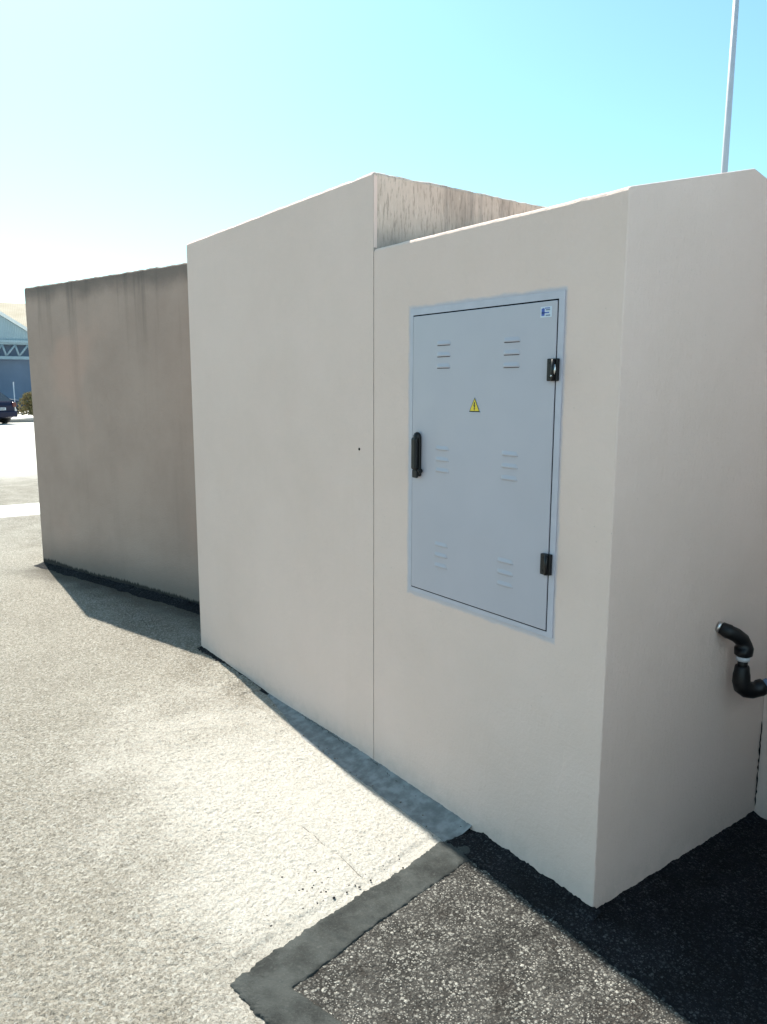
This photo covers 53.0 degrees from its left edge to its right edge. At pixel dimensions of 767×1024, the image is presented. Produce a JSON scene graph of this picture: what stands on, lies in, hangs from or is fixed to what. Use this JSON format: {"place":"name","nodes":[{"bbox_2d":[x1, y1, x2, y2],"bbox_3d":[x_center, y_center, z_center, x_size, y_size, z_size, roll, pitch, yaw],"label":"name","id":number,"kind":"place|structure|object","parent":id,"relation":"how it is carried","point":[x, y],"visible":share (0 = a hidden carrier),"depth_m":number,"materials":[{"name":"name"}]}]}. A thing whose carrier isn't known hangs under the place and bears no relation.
{"place":"outdoors","nodes":[
{"label":"outdoors","id":0,"kind":"place"},
{"bbox_2d":[0,303,26,326],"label":"warehouse","id":1,"kind":"structure","parent":0,"point":[16,312],"depth_m":74.47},
{"bbox_2d":[0,311,30,401],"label":"warehouse","id":2,"kind":"structure","parent":0,"point":[14,360],"depth_m":51.79,"materials":[{"name":"blue metal"}]},
{"bbox_2d":[11,411,32,418],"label":"pavement","id":3,"kind":"structure","parent":0,"point":[21,416],"depth_m":38.03,"materials":[{"name":"white concrete"}]},
{"bbox_2d":[17,391,32,414],"bbox_3d":[-16.451,-5.120,36.452,1.417,1.305,1.394,2,9,12],"label":"shrub","id":4,"kind":"object","parent":3,"relation":"on","point":[28,406],"visible":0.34,"depth_m":36.07,"materials":[{"name":"green plant"}]},
{"bbox_2d":[0,422,200,646],"bbox_3d":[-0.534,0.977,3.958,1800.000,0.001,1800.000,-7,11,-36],"label":"ground","id":5,"kind":"structure","parent":0,"point":[21,552],"depth_m":8.59,"materials":[{"name":"concrete"}]},
{"bbox_2d":[0,392,17,422],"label":"parked car","id":6,"kind":"object","parent":5,"relation":"on","point":[8,412],"visible":1,"depth_m":32.96,"materials":[{"name":"blue paint"}]},
{"bbox_2d":[0,419,33,422],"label":"kerb","id":7,"kind":"structure","parent":5,"relation":"on","point":[20,420],"depth_m":34.59,"materials":[{"name":"concrete"}]},
{"bbox_2d":[10,399,24,413],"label":"parked car","id":8,"kind":"object","parent":5,"relation":"on","point":[17,406],"visible":0.08,"depth_m":41.24,"materials":[{"name":"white metal"}]},
{"bbox_2d":[24,263,199,604],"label":"concrete wall","id":9,"kind":"structure","parent":5,"relation":"on","point":[110,369],"depth_m":6.01,"materials":[{"name":"grey concrete"}]},
{"bbox_2d":[34,562,199,614],"bbox_3d":[-1.918,0.621,6.005,3.132,0.039,0.116,7,12,38],"label":"tar edge","id":10,"kind":"object","parent":5,"relation":"on","point":[187,605],"visible":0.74,"depth_m":6.10,"materials":[{"name":"black asphalt"}]},
{"bbox_2d":[0,580,442,1023],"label":"worn asphalt","id":11,"kind":"structure","parent":5,"relation":"on","point":[242,789],"depth_m":2.83,"materials":[{"name":"grey asphalt"}]},
{"bbox_2d":[197,646,268,694],"bbox_3d":[-0.829,0.910,4.300,0.069,0.018,1.110,-7,11,-36],"label":"tar edge","id":12,"kind":"object","parent":11,"relation":"on","point":[207,652],"visible":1,"depth_m":4.55,"materials":[{"name":"black asphalt"}]},
{"bbox_2d":[219,840,403,943],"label":"tar crumbs","id":13,"kind":"object","parent":11,"relation":"on","point":[320,892],"visible":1,"depth_m":2.47,"materials":[{"name":"black asphalt"}]},
{"bbox_2d":[242,831,469,987],"bbox_3d":[0.000,1.221,2.420,0.160,0.013,1.000,9,13,44],"label":"asphalt strip","id":14,"kind":"object","parent":11,"relation":"on","point":[307,953],"visible":1,"depth_m":2.33,"materials":[{"name":"grey asphalt"}]},
{"bbox_2d":[267,692,471,841],"bbox_3d":[-0.201,1.052,3.397,0.128,0.031,1.605,-7,11,-36],"label":"cement strip","id":15,"kind":"object","parent":11,"relation":"on","point":[442,822],"visible":1,"depth_m":3.15,"materials":[{"name":"grey concrete"}]},
{"bbox_2d":[305,717,461,826],"bbox_3d":[-0.054,1.068,3.276,0.024,0.013,1.175,-6,11,-35],"label":"pavement crack","id":16,"kind":"object","parent":15,"relation":"on","point":[343,743],"visible":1,"depth_m":3.55,"materials":[{"name":"black concrete"}]},
{"bbox_2d":[15,641,432,971],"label":"pebbles","id":17,"kind":"object","parent":5,"relation":"on","point":[214,718],"visible":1,"depth_m":3.39,"materials":[{"name":"brown stone"}]},
{"bbox_2d":[186,172,545,758],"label":"concrete block","id":18,"kind":"structure","parent":5,"relation":"on","point":[281,313],"depth_m":3.57,"materials":[{"name":"white concrete"}]},
{"bbox_2d":[293,861,694,1023],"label":"fresh asphalt","id":19,"kind":"structure","parent":5,"relation":"on","point":[469,942],"depth_m":2.12,"materials":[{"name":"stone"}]},
{"bbox_2d":[230,974,343,1023],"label":"asphalt strip","id":20,"kind":"object","parent":19,"relation":"on","point":[268,1002],"visible":1,"depth_m":2.01,"materials":[{"name":"grey asphalt"}]},
{"bbox_2d":[447,817,766,1023],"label":"tar surface","id":21,"kind":"object","parent":19,"relation":"on","point":[688,940],"visible":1,"depth_m":2.30,"materials":[{"name":"black asphalt"}]},
{"bbox_2d":[467,828,600,921],"bbox_3d":[0.445,1.192,2.540,0.105,0.032,0.590,-7,11,-36],"label":"tar edge","id":22,"kind":"object","parent":21,"relation":"on","point":[564,894],"visible":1,"depth_m":2.50,"materials":[{"name":"black asphalt"}]},
{"bbox_2d":[586,811,761,914],"bbox_3d":[1.040,1.189,2.578,0.964,0.029,0.110,-7,11,-36],"label":"tar edge","id":23,"kind":"object","parent":21,"relation":"on","point":[733,828],"visible":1,"depth_m":2.64,"materials":[{"name":"black asphalt"}]},
{"bbox_2d":[374,169,766,907],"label":"utility kiosk","id":24,"kind":"object","parent":5,"relation":"on","point":[570,485],"visible":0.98,"depth_m":2.45,"materials":[{"name":"grey paint"}]},
{"bbox_2d":[411,300,559,629],"bbox_3d":[0.303,-0.166,2.581,0.034,1.002,0.696,-7,11,-36],"label":"door","id":25,"kind":"structure","parent":24,"relation":"in","point":[484,380],"depth_m":2.55,"materials":[{"name":"grey paint"}]},
{"bbox_2d":[715,621,766,698],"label":"irrigation pipe","id":26,"kind":"object","parent":24,"relation":"attached to","point":[744,686],"visible":1,"depth_m":2.56,"materials":[{"name":"plastic"}]},
{"bbox_2d":[721,0,738,172],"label":"mast","id":27,"kind":"object","parent":5,"relation":"on","point":[729,99],"visible":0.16,"depth_m":11.98,"materials":[{"name":"white metal"}]},
{"bbox_2d":[754,669,766,819],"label":"return wall","id":28,"kind":"structure","parent":5,"relation":"on","point":[760,809],"depth_m":2.86,"materials":[{"name":"paint"}]},
{"bbox_2d":[0,0,766,303],"label":"sky","id":29,"kind":"structure","parent":0,"point":[133,133],"materials":[{"name":"blue"}]}
]}

